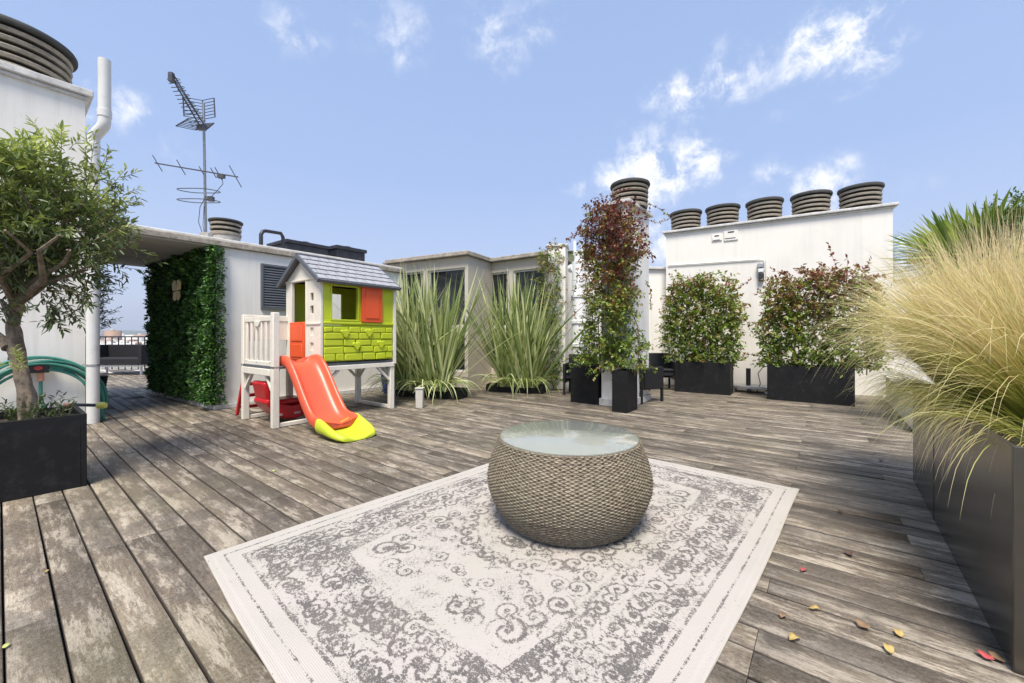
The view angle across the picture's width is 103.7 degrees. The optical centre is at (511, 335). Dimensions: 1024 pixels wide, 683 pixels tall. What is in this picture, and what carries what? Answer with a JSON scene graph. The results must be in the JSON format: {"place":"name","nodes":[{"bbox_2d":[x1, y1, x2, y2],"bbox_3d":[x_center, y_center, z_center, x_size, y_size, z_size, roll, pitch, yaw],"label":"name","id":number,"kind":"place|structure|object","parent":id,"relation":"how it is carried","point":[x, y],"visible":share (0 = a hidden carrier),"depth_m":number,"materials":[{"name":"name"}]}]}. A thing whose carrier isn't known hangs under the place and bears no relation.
{"place":"outdoors","nodes":[
{"label":"outdoors","id":0,"kind":"place"},
{"bbox_2d":[1,483,206,682],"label":"roof base","id":1,"kind":"object","parent":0,"point":[3,620],"depth_m":1.68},
{"bbox_2d":[0,369,1023,682],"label":"deck","id":2,"kind":"structure","parent":1,"relation":"on","point":[180,489],"depth_m":2.36,"materials":[{"name":"grey wood"}]},
{"bbox_2d":[0,405,86,502],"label":"planter","id":3,"kind":"object","parent":2,"relation":"on","point":[42,455],"visible":0.8,"depth_m":2.79,"materials":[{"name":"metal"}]},
{"bbox_2d":[0,115,167,420],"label":"olive tree","id":4,"kind":"object","parent":3,"relation":"on","point":[29,227],"visible":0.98,"depth_m":2.91,"materials":[{"name":"green plant"}]},
{"bbox_2d":[63,402,107,408],"bbox_3d":[-3.674,0.602,3.468,0.291,0.063,0.060,0,0,-12],"label":"hose lance","id":5,"kind":"object","parent":3,"relation":"on","point":[100,405],"visible":0.86,"depth_m":3.46,"materials":[{"name":"yellow plastic"}]},
{"bbox_2d":[0,60,93,411],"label":"stair tower","id":6,"kind":"structure","parent":2,"relation":"on","point":[49,102],"depth_m":4.95,"materials":[{"name":"paint"}]},
{"bbox_2d":[7,357,49,407],"bbox_3d":[-5.740,0.582,4.778,0.114,0.688,0.320,0,0,38],"label":"water timer","id":7,"kind":"object","parent":6,"relation":"attached to","point":[40,370],"visible":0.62,"depth_m":4.84,"materials":[{"name":"black plastic"}]},
{"bbox_2d":[0,13,77,83],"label":"chimney cowl","id":8,"kind":"object","parent":6,"relation":"on","point":[26,46],"visible":0.54,"depth_m":4.95,"materials":[{"name":"grey metal"}]},
{"bbox_2d":[0,356,108,420],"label":"garden hose","id":9,"kind":"object","parent":2,"relation":"on","point":[57,364],"visible":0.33,"depth_m":4.95,"materials":[{"name":"teal rubber"}]},
{"bbox_2d":[82,57,111,423],"bbox_3d":[-5.289,-1.197,5.090,0.396,4.595,0.138,0,0,0],"label":"drain pipe","id":10,"kind":"object","parent":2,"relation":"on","point":[103,126],"visible":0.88,"depth_m":5.05,"materials":[{"name":"grey plastic"}]},
{"bbox_2d":[85,265,128,396],"bbox_3d":[-7.480,-0.124,7.380,0.886,2.450,0.474,0,0,0],"label":"background shrub","id":11,"kind":"object","parent":2,"relation":"on","point":[104,378],"visible":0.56,"depth_m":7.42,"materials":[{"name":"green plant"}]},
{"bbox_2d":[85,336,146,369],"bbox_3d":[-12.811,0.553,13.200,5.399,1.094,0.050,0,0,0],"label":"terrace railing","id":12,"kind":"object","parent":2,"relation":"on","point":[124,343],"visible":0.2,"depth_m":13.19,"materials":[{"name":"metal"}]},
{"bbox_2d":[85,344,148,374],"bbox_3d":[-11.275,0.676,11.690,1.750,0.847,0.820,0,0,0],"label":"outdoor sofa","id":13,"kind":"object","parent":2,"relation":"on","point":[123,354],"visible":0.52,"depth_m":11.59,"materials":[{"name":"metal"}]},
{"bbox_2d":[100,366,148,368],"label":"terrace kerb","id":14,"kind":"structure","parent":2,"relation":"on","point":[123,367],"depth_m":13.30,"materials":[{"name":"stone"}]},
{"bbox_2d":[142,244,228,406],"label":"green wall","id":15,"kind":"structure","parent":2,"relation":"on","point":[182,344],"depth_m":6.34,"materials":[{"name":"green plant"}]},
{"bbox_2d":[172,279,180,300],"bbox_3d":[-5.235,-0.713,6.273,0.374,0.320,0.012,0,0,35],"label":"butterfly ornament","id":16,"kind":"object","parent":15,"relation":"attached to","point":[175,288],"visible":1,"depth_m":6.26,"materials":[{"name":"beige metal"}]},
{"bbox_2d":[81,223,405,409],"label":"roof shed","id":17,"kind":"structure","parent":2,"relation":"on","point":[243,261],"depth_m":6.27,"materials":[{"name":"paint"}]},
{"bbox_2d":[152,72,241,236],"bbox_3d":[-4.944,-2.652,6.180,1.414,2.364,0.678,0,0,24],"label":"tv antenna","id":18,"kind":"object","parent":17,"relation":"on","point":[203,126],"visible":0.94,"depth_m":6.32,"materials":[{"name":"metal"}]},
{"bbox_2d":[208,217,242,241],"bbox_3d":[-5.193,-1.782,7.300,0.530,0.624,0.530,0,0,-24],"label":"chimney cowl","id":19,"kind":"object","parent":17,"relation":"on","point":[225,228],"visible":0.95,"depth_m":7.12,"materials":[{"name":"grey metal"}]},
{"bbox_2d":[259,229,284,248],"bbox_3d":[-4.144,-1.657,6.949,0.060,0.375,0.483,0,0,19],"label":"roof rail","id":20,"kind":"object","parent":17,"relation":"on","point":[262,232],"visible":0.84,"depth_m":6.91,"materials":[{"name":"metal"}]},
{"bbox_2d":[260,263,313,311],"bbox_3d":[-3.750,-0.802,6.832,0.035,0.734,0.933,0,0,38],"label":"louvre vent","id":21,"kind":"object","parent":17,"relation":"attached to","point":[272,296],"visible":0.43,"depth_m":6.59,"materials":[{"name":"grey metal"}]},
{"bbox_2d":[266,239,330,255],"bbox_3d":[-4.161,-1.651,7.857,0.759,0.362,0.883,0,0,38],"label":"vent box","id":22,"kind":"object","parent":17,"relation":"on","point":[302,246],"visible":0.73,"depth_m":7.60,"materials":[{"name":"metal"}]},
{"bbox_2d":[328,245,366,261],"bbox_3d":[-3.601,-1.675,8.493,0.798,0.411,0.679,0,0,35],"label":"vent box","id":23,"kind":"object","parent":17,"relation":"on","point":[346,252],"visible":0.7,"depth_m":8.23,"materials":[{"name":"metal"}]},
{"bbox_2d":[252,380,303,418],"bbox_3d":[-2.990,0.820,5.306,0.406,0.500,0.667,0,0,37],"label":"rocking seat","id":24,"kind":"object","parent":2,"relation":"on","point":[290,407],"visible":0.52,"depth_m":5.12,"materials":[{"name":"red plastic"}]},
{"bbox_2d":[235,252,400,441],"bbox_3d":[-2.321,-0.009,5.463,2.610,2.233,1.777,0,0,37],"label":"playhouse","id":25,"kind":"object","parent":2,"relation":"on","point":[360,335],"visible":1,"depth_m":5.37,"materials":[{"name":"multicoloured plastic"}]},
{"bbox_2d":[290,322,304,359],"bbox_3d":[-2.954,0.070,5.530,0.414,0.520,0.037,0,0,37],"label":"door","id":26,"kind":"structure","parent":25,"relation":"in","point":[297,329],"depth_m":5.49,"materials":[{"name":"orange plastic"}]},
{"bbox_2d":[330,284,358,321],"bbox_3d":[-2.284,-0.447,5.480,0.057,0.489,0.419,0,0,37],"label":"window frame","id":27,"kind":"structure","parent":25,"relation":"in","point":[357,288],"depth_m":5.46,"materials":[{"name":"plastic"}]},
{"bbox_2d":[381,362,395,392],"bbox_3d":[-2.240,0.606,7.903,0.673,0.988,0.462,0,0,0],"label":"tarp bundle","id":28,"kind":"object","parent":2,"relation":"on","point":[384,390],"visible":0.05,"depth_m":7.73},
{"bbox_2d":[415,387,424,407],"bbox_3d":[-1.415,0.945,6.171,0.130,0.310,0.130,0,0,0],"label":"short post","id":29,"kind":"object","parent":2,"relation":"on","point":[419,397],"visible":1,"depth_m":6.12,"materials":[{"name":"grey plastic"}]},
{"bbox_2d":[396,387,467,399],"bbox_3d":[-1.465,1.015,7.313,1.300,0.170,0.340,0,0,21],"label":"planter","id":30,"kind":"object","parent":2,"relation":"on","point":[459,394],"visible":0.52,"depth_m":7.09,"materials":[{"name":"plastic"}]},
{"bbox_2d":[335,262,523,403],"bbox_3d":[-1.503,-0.153,7.216,3.735,2.524,2.360,0,0,0],"label":"flax plant","id":31,"kind":"object","parent":30,"relation":"in","point":[425,358],"visible":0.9,"depth_m":6.96,"materials":[{"name":"green plant"}]},
{"bbox_2d":[383,250,492,387],"bbox_3d":[-1.425,-0.343,9.905,2.397,2.886,2.370,0,0,28],"label":"window bay","id":32,"kind":"object","parent":2,"relation":"on","point":[454,264],"depth_m":8.75,"materials":[{"name":"beige paint"}]},
{"bbox_2d":[402,272,423,320],"bbox_3d":[-2.398,-0.825,9.277,1.008,1.250,0.035,0,0,28],"label":"window","id":33,"kind":"structure","parent":32,"relation":"in","point":[420,275],"depth_m":9.18,"materials":[{"name":"glass"}]},
{"bbox_2d":[429,268,464,326],"bbox_3d":[-1.402,-0.825,8.746,1.008,1.250,0.035,0,0,28],"label":"window","id":34,"kind":"structure","parent":32,"relation":"in","point":[443,277],"depth_m":8.70,"materials":[{"name":"glass"}]},
{"bbox_2d":[449,332,464,371],"bbox_3d":[-1.402,0.340,8.746,1.008,0.840,0.035,0,0,28],"label":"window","id":35,"kind":"structure","parent":32,"relation":"in","point":[462,368],"depth_m":8.56,"materials":[{"name":"glass"}]},
{"bbox_2d":[203,458,799,682],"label":"rug","id":36,"kind":"object","parent":2,"relation":"on","point":[456,578],"visible":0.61,"depth_m":1.73,"materials":[{"name":"white fabric"}]},
{"bbox_2d":[487,420,653,547],"bbox_3d":[0.337,0.841,2.420,0.976,0.495,0.975,0,0,0],"label":"wicker table","id":37,"kind":"object","parent":36,"relation":"on","point":[571,484],"visible":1,"depth_m":2.04,"materials":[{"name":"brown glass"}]},
{"bbox_2d":[486,382,545,393],"bbox_3d":[0.077,1.025,7.926,1.150,0.150,0.300,0,0,18],"label":"planter","id":38,"kind":"object","parent":2,"relation":"on","point":[493,387],"visible":0.72,"depth_m":7.80,"materials":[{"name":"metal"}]},
{"bbox_2d":[456,265,597,396],"bbox_3d":[0.068,-0.121,7.663,2.309,2.530,2.799,0,0,-43],"label":"flax plant","id":39,"kind":"object","parent":38,"relation":"in","point":[519,360],"visible":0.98,"depth_m":7.61,"materials":[{"name":"green plant"}]},
{"bbox_2d":[489,250,570,387],"bbox_3d":[0.291,-0.343,9.431,2.016,2.886,1.370,0,0,34],"label":"window bay","id":40,"kind":"object","parent":2,"relation":"on","point":[519,264],"depth_m":8.86,"materials":[{"name":"beige paint"}]},
{"bbox_2d":[492,272,508,326],"bbox_3d":[-0.385,-0.825,9.273,0.818,1.250,0.035,0,0,34],"label":"window","id":41,"kind":"structure","parent":40,"relation":"in","point":[502,274],"depth_m":9.17,"materials":[{"name":"glass"}]},
{"bbox_2d":[514,268,544,324],"bbox_3d":[0.389,-0.825,8.744,0.818,1.250,0.035,0,0,34],"label":"window","id":42,"kind":"structure","parent":40,"relation":"in","point":[530,274],"depth_m":8.73,"materials":[{"name":"glass"}]},
{"bbox_2d":[547,243,568,388],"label":"white pillar","id":43,"kind":"structure","parent":2,"relation":"on","point":[563,266],"depth_m":8.29,"materials":[{"name":"paint"}]},
{"bbox_2d":[530,238,567,390],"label":"climber pillar","id":44,"kind":"structure","parent":43,"relation":"attached to","point":[546,266],"depth_m":8.19,"materials":[{"name":"green plant"}]},
{"bbox_2d":[568,272,571,386],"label":"wall panel","id":45,"kind":"structure","parent":2,"relation":"on","point":[570,306],"depth_m":8.70,"materials":[{"name":"white paint"}]},
{"bbox_2d":[571,241,586,353],"bbox_3d":[1.367,-0.419,8.200,0.330,3.038,0.330,0,0,0],"label":"white duct","id":46,"kind":"object","parent":2,"relation":"on","point":[576,327],"visible":0.39,"depth_m":8.07,"materials":[{"name":"white metal"}]},
{"bbox_2d":[567,264,598,272],"bbox_3d":[1.536,-1.385,8.243,0.791,0.175,0.217,0,0,-3],"label":"cross pipe","id":47,"kind":"object","parent":46,"relation":"attached to","point":[569,268],"visible":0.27,"depth_m":8.20,"materials":[{"name":"white metal"}]},
{"bbox_2d":[563,354,596,394],"bbox_3d":[1.309,0.730,7.692,0.560,0.740,0.579,0,0,20],"label":"rattan armchair","id":48,"kind":"object","parent":2,"relation":"on","point":[566,374],"visible":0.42,"depth_m":7.60,"materials":[{"name":"black wicker"}]},
{"bbox_2d":[571,363,601,404],"bbox_3d":[1.331,0.790,6.766,0.500,0.620,0.500,0,0,38],"label":"planter","id":49,"kind":"object","parent":2,"relation":"on","point":[586,389],"visible":0.6,"depth_m":6.55,"materials":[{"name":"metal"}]},
{"bbox_2d":[586,272,598,354],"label":"wall panel","id":50,"kind":"structure","parent":2,"relation":"on","point":[589,308],"depth_m":8.70,"materials":[{"name":"white paint"}]},
{"bbox_2d":[612,369,636,412],"bbox_3d":[1.668,0.800,5.939,0.220,0.600,0.420,0,0,38],"label":"planter","id":51,"kind":"object","parent":2,"relation":"on","point":[624,390],"visible":0.91,"depth_m":5.79,"materials":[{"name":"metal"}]},
{"bbox_2d":[599,198,652,406],"bbox_3d":[1.887,-0.494,6.649,0.540,3.188,1.080,0,0,38],"label":"white chimney","id":52,"kind":"object","parent":2,"relation":"on","point":[643,324],"visible":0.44,"depth_m":6.45,"materials":[{"name":"paint"}]},
{"bbox_2d":[555,188,672,381],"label":"climber column","id":53,"kind":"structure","parent":52,"relation":"attached to","point":[614,350],"depth_m":6.03,"materials":[{"name":"green plant"}]},
{"bbox_2d":[610,177,649,209],"bbox_3d":[1.948,-2.300,6.644,0.636,0.424,0.636,1,0,0],"label":"chimney cowl","id":54,"kind":"object","parent":52,"relation":"on","point":[638,187],"visible":0.62,"depth_m":6.41,"materials":[{"name":"grey metal"}]},
{"bbox_2d":[599,267,665,382],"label":"back wall","id":55,"kind":"structure","parent":2,"relation":"on","point":[657,279],"depth_m":9.45,"materials":[{"name":"paint"}]},
{"bbox_2d":[568,250,591,264],"bbox_3d":[1.556,-1.786,9.400,0.600,0.332,0.480,0,0,0],"label":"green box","id":56,"kind":"object","parent":55,"relation":"on","point":[571,257],"visible":0.17,"depth_m":9.20,"materials":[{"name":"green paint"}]},
{"bbox_2d":[638,358,663,403],"bbox_3d":[2.168,0.730,6.868,0.579,0.740,0.560,0,0,-32],"label":"rattan armchair","id":57,"kind":"object","parent":2,"relation":"on","point":[650,380],"visible":0.52,"depth_m":6.62,"materials":[{"name":"black wicker"}]},
{"bbox_2d":[649,353,674,390],"bbox_3d":[3.051,0.730,8.325,0.560,0.740,0.579,0,0,8],"label":"rattan armchair","id":58,"kind":"object","parent":2,"relation":"on","point":[656,360],"visible":0.43,"depth_m":8.52,"materials":[{"name":"black wicker"}]},
{"bbox_2d":[675,360,732,395],"bbox_3d":[3.757,0.800,7.870,0.964,0.600,0.480,0,0,35],"label":"planter","id":59,"kind":"object","parent":2,"relation":"on","point":[710,377],"visible":0.9,"depth_m":7.65,"materials":[{"name":"metal"}]},
{"bbox_2d":[654,269,767,369],"bbox_3d":[3.864,-0.326,7.860,2.049,2.046,1.002,0,0,30],"label":"climber bush","id":60,"kind":"object","parent":59,"relation":"in","point":[721,299],"visible":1,"depth_m":7.79,"materials":[{"name":"green plant"}]},
{"bbox_2d":[733,368,766,393],"bbox_3d":[4.701,0.870,7.937,0.600,0.460,0.718,0,0,-43],"label":"parasol base","id":61,"kind":"object","parent":2,"relation":"on","point":[748,386],"visible":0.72,"depth_m":7.88,"materials":[{"name":"metal"}]},
{"bbox_2d":[662,202,898,396],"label":"chimney wall","id":62,"kind":"structure","parent":2,"relation":"on","point":[789,243],"depth_m":8.12,"materials":[{"name":"white painted plaster"}]},
{"bbox_2d":[669,208,701,229],"bbox_3d":[4.073,-2.642,9.424,0.710,0.504,0.710,-1,-1,-18],"label":"chimney cowl","id":63,"kind":"object","parent":62,"relation":"on","point":[685,218],"visible":0.77,"depth_m":9.17,"materials":[{"name":"grey ceramic"}]},
{"bbox_2d":[668,259,764,269],"bbox_3d":[4.375,-1.178,8.691,1.895,0.883,0.023,0,0,30],"label":"wall conduit","id":64,"kind":"object","parent":62,"relation":"attached to","point":[720,262],"depth_m":8.61,"materials":[{"name":"grey plastic"}]},
{"bbox_2d":[705,203,740,225],"bbox_3d":[4.730,-2.642,9.034,0.710,0.504,0.710,0,1,33],"label":"chimney cowl","id":65,"kind":"object","parent":62,"relation":"on","point":[723,213],"visible":0.74,"depth_m":8.79,"materials":[{"name":"grey metal"}]},
{"bbox_2d":[712,230,737,240],"bbox_3d":[4.550,-2.137,8.595,0.492,0.213,0.024,0,0,30],"label":"vent plate","id":66,"kind":"object","parent":62,"relation":"attached to","point":[730,235],"visible":1,"depth_m":8.56,"materials":[{"name":"metal"}]},
{"bbox_2d":[758,263,763,280],"bbox_3d":[5.097,-1.312,8.236,0.114,0.361,0.090,0,0,30],"label":"wall lamp","id":67,"kind":"object","parent":62,"relation":"attached to","point":[761,266],"visible":0.93,"depth_m":8.20,"materials":[{"name":"metal"}]},
{"bbox_2d":[745,196,783,220],"bbox_3d":[5.421,-2.642,8.635,0.710,0.504,0.710,0,0,-23],"label":"chimney cowl","id":68,"kind":"object","parent":62,"relation":"on","point":[765,207],"visible":0.77,"depth_m":8.39,"materials":[{"name":"grey metal"}]},
{"bbox_2d":[790,189,832,214],"bbox_3d":[6.112,-2.642,8.227,0.710,0.504,0.710,0,1,-14],"label":"chimney cowl","id":69,"kind":"object","parent":62,"relation":"on","point":[817,200],"visible":0.73,"depth_m":7.99,"materials":[{"name":"grey metal"}]},
{"bbox_2d":[837,181,884,208],"bbox_3d":[6.782,-2.642,7.832,0.710,0.504,0.710,0,1,-14],"label":"chimney cowl","id":70,"kind":"object","parent":62,"relation":"on","point":[862,194],"visible":0.79,"depth_m":7.60,"materials":[{"name":"grey metal"}]},
{"bbox_2d":[789,632,800,639],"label":"fallen leaf","id":71,"kind":"object","parent":2,"relation":"on","point":[792,636],"visible":1,"depth_m":1.45,"materials":[{"name":"yellow plant"}]},
{"bbox_2d":[767,364,854,406],"bbox_3d":[5.038,0.800,6.805,1.165,0.600,0.480,0,0,40],"label":"planter","id":72,"kind":"object","parent":2,"relation":"on","point":[798,383],"visible":0.81,"depth_m":6.60,"materials":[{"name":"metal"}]},
{"bbox_2d":[750,242,895,377],"bbox_3d":[5.139,-0.400,6.781,1.963,2.369,1.061,0,0,33],"label":"climber bush","id":73,"kind":"object","parent":72,"relation":"in","point":[790,315],"visible":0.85,"depth_m":6.70,"materials":[{"name":"green plant"}]},
{"bbox_2d":[809,605,820,609],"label":"fallen leaf","id":74,"kind":"object","parent":2,"relation":"on","point":[813,606],"visible":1,"depth_m":1.61,"materials":[{"name":"yellow plant"}]},
{"bbox_2d":[854,618,869,628],"bbox_3d":[1.320,1.087,1.514,0.039,0.014,0.046,0,0,26],"label":"fallen leaf","id":75,"kind":"object","parent":2,"relation":"on","point":[860,623],"visible":1,"depth_m":1.52,"materials":[{"name":"brown plant"}]},
{"bbox_2d":[883,643,893,652],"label":"fallen leaf","id":76,"kind":"object","parent":2,"relation":"on","point":[889,648],"visible":1,"depth_m":1.40,"materials":[{"name":"yellow plant"}]},
{"bbox_2d":[894,628,903,636],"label":"fallen leaf","id":77,"kind":"object","parent":2,"relation":"on","point":[898,632],"visible":1,"depth_m":1.48,"materials":[{"name":"yellow plant"}]},
{"bbox_2d":[893,277,956,382],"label":"parapet wall","id":78,"kind":"structure","parent":2,"relation":"on","point":[908,365],"depth_m":7.20,"materials":[{"name":"paint"}]},
{"bbox_2d":[872,188,1023,289],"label":"fan palm","id":79,"kind":"object","parent":2,"relation":"on","point":[941,227],"visible":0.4,"depth_m":4.51,"materials":[{"name":"green plant"}]},
{"bbox_2d":[913,384,1023,675],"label":"metal planter","id":80,"kind":"object","parent":2,"relation":"on","point":[985,545],"visible":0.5,"depth_m":1.58,"materials":[{"name":"grey metal"}]},
{"bbox_2d":[806,187,1023,520],"bbox_3d":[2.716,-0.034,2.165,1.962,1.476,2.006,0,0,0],"label":"feather grass","id":81,"kind":"object","parent":80,"relation":"in","point":[1003,249],"depth_m":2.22,"materials":[{"name":"beige plant"}]},
{"bbox_2d":[976,650,994,659],"bbox_3d":[1.612,1.088,1.369,0.028,0.012,0.041,0,0,0],"label":"fallen leaf","id":82,"kind":"object","parent":2,"relation":"on","point":[985,655],"visible":1,"depth_m":1.37,"materials":[{"name":"red plant"}]},
{"bbox_2d":[959,186,1023,272],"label":"background bush","id":83,"kind":"object","parent":2,"relation":"on","point":[1016,197],"visible":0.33,"depth_m":4.30,"materials":[{"name":"green plant"}]},
{"bbox_2d":[988,651,1004,661],"bbox_3d":[1.640,1.087,1.362,0.033,0.014,0.040,0,0,39],"label":"fallen leaf","id":84,"kind":"object","parent":2,"relation":"on","point":[995,655],"visible":1,"depth_m":1.37,"materials":[{"name":"brown plant"}]},
{"bbox_2d":[100,330,148,334],"bbox_3d":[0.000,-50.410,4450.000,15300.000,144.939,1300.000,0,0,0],"label":"hills","id":85,"kind":"structure","parent":0,"point":[126,332],"depth_m":4184.67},
{"bbox_2d":[0,0,1023,330],"label":"sky","id":86,"kind":"structure","parent":0,"point":[387,129],"materials":[{"name":"blue"}]},
{"bbox_2d":[884,375,916,429],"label":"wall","id":87,"kind":"structure","parent":0,"point":[901,413],"depth_m":5.46,"materials":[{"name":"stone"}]},
{"bbox_3d":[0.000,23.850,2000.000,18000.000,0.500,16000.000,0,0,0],"label":"ground","id":88,"kind":"structure","parent":0,"visible":0},
{"bbox_2d":[85,329,148,372],"bbox_3d":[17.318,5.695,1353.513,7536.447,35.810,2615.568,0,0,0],"label":"city rooftops","id":89,"kind":"object","parent":88,"relation":"on","point":[112,332],"visible":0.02,"depth_m":510.60,"materials":[{"name":"white"}]},
{"bbox_2d":[893,236,906,276],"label":"skyscraper","id":90,"kind":"structure","parent":88,"relation":"on","point":[897,256],"depth_m":891.26,"materials":[{"name":"white glass"}]}
]}

